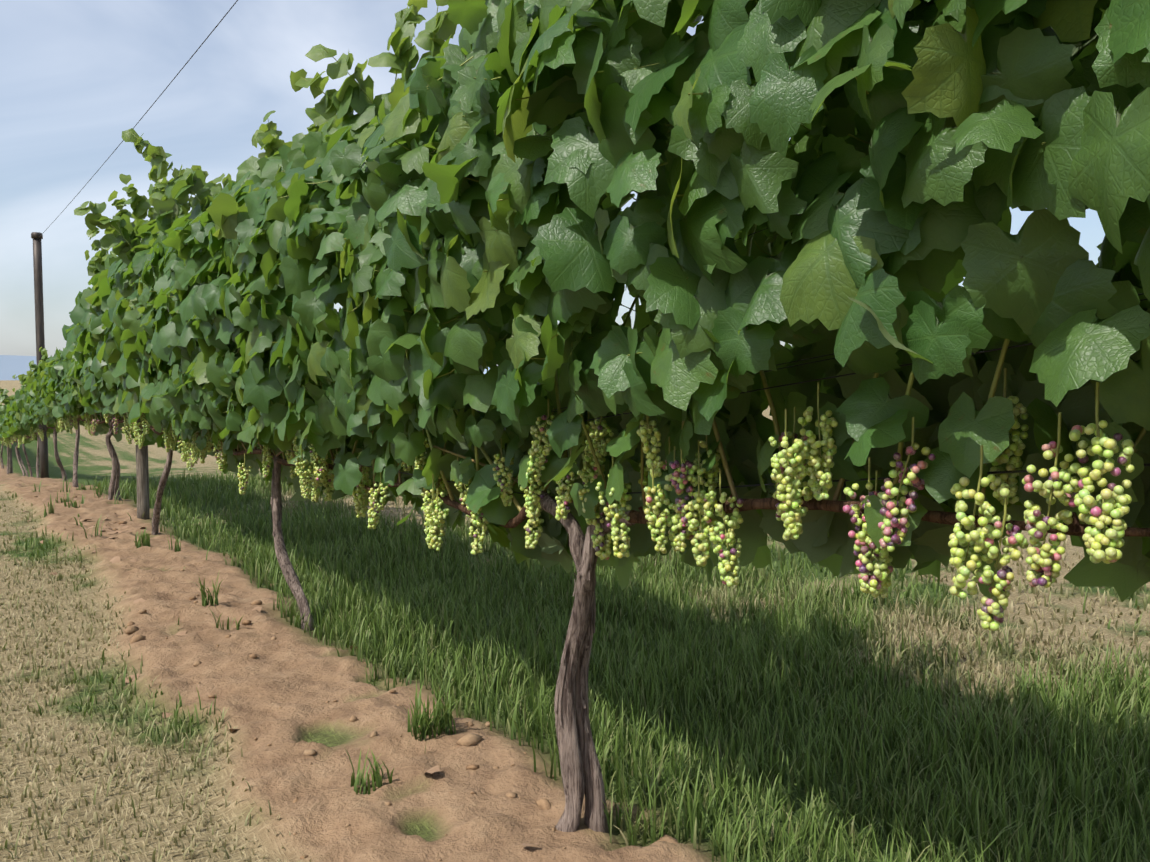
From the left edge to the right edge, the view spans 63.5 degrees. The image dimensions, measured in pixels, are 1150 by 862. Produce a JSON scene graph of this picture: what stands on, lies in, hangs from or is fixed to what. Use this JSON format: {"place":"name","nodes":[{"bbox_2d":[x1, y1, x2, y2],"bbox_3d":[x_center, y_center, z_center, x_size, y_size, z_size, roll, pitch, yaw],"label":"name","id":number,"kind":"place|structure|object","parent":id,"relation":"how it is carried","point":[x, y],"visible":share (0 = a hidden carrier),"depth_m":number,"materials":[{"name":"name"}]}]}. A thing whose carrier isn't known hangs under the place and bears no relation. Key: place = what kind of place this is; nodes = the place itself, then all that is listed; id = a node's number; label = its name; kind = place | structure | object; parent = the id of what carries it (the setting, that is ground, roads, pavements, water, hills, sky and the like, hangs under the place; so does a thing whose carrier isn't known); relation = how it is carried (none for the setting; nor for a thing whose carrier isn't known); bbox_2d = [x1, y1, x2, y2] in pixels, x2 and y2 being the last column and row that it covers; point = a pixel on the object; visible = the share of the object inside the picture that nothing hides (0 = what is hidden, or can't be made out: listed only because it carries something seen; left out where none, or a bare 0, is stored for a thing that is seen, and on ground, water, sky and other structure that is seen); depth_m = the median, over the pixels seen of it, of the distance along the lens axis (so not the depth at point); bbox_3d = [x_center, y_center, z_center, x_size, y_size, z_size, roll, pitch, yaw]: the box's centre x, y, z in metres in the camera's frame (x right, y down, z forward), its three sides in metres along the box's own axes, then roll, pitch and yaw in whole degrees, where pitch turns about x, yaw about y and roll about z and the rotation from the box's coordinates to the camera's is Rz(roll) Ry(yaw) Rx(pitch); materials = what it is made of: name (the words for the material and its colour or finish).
{"place":"outdoors","nodes":[
{"label":"outdoors","id":0,"kind":"place"},
{"bbox_2d":[0,355,489,379],"bbox_3d":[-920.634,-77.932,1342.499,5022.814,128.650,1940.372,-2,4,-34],"label":"distant hills","id":1,"kind":"structure","parent":0,"point":[11,366],"depth_m":2212.85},
{"bbox_2d":[0,0,1104,365],"label":"sky","id":2,"kind":"structure","parent":0,"point":[75,75],"materials":[{"name":"blue"}]},
{"bbox_2d":[0,469,1149,861],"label":"grass","id":3,"kind":"structure","parent":0,"point":[434,601],"depth_m":4.19,"materials":[{"name":"green plant"}]},
{"bbox_2d":[0,380,1149,861],"bbox_3d":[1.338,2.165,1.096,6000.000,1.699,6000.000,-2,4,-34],"label":"ground","id":4,"kind":"structure","parent":0,"point":[426,812],"depth_m":3.89,"materials":[{"name":"brown soil"}]},
{"bbox_2d":[31,232,48,477],"bbox_3d":[-10.501,-1.406,18.268,0.200,4.930,0.200,-2,4,-34],"label":"metal pole","id":5,"kind":"object","parent":4,"relation":"on","point":[36,237],"visible":0.75,"depth_m":18.17,"materials":[{"name":"grey metal"}]},
{"bbox_2d":[8,396,149,519],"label":"wood posts","id":6,"kind":"object","parent":4,"relation":"on","point":[142,473],"visible":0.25,"depth_m":9.41,"materials":[{"name":"wood"}]},
{"bbox_2d":[9,0,1149,499],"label":"trellis wires","id":7,"kind":"object","parent":6,"relation":"attached to","point":[843,496],"visible":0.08,"depth_m":2.19,"materials":[{"name":"grey metal"}]},
{"bbox_2d":[0,165,214,457],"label":"vine leaves","id":8,"kind":"object","parent":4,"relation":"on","point":[97,365],"visible":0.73,"depth_m":8.69,"materials":[{"name":"green plant"}]},
{"bbox_2d":[23,498,536,845],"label":"stones","id":9,"kind":"object","parent":4,"relation":"on","point":[258,608],"visible":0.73,"depth_m":6.93,"materials":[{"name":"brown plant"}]},
{"bbox_2d":[0,416,634,832],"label":"vine trunks","id":10,"kind":"object","parent":4,"relation":"on","point":[580,766],"visible":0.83,"depth_m":2.89,"materials":[{"name":"brown wood"}]},
{"bbox_2d":[0,417,1149,536],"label":"vine cordons","id":11,"kind":"object","parent":10,"relation":"attached to","point":[1076,527],"visible":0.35,"depth_m":2.19,"materials":[{"name":"brown wood"}]},
{"bbox_2d":[1,0,1145,598],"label":"vine shoots","id":12,"kind":"object","parent":11,"relation":"attached to","point":[841,480],"visible":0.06,"depth_m":2.36,"materials":[{"name":"green plant"}]},
{"bbox_2d":[0,396,1134,630],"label":"grape clusters","id":13,"kind":"object","parent":12,"relation":"hanging from","point":[1042,560],"visible":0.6,"depth_m":1.95,"materials":[{"name":"green food"}]},
{"bbox_2d":[74,0,1149,601],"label":"vine leaves","id":14,"kind":"object","parent":12,"relation":"attached to","point":[956,116],"visible":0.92,"depth_m":2.05,"materials":[{"name":"green plant"}]},
{"bbox_2d":[34,491,678,860],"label":"soil clods","id":15,"kind":"object","parent":4,"relation":"on","point":[469,739],"visible":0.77,"depth_m":3.58,"materials":[{"name":"brown soil"}]}
]}

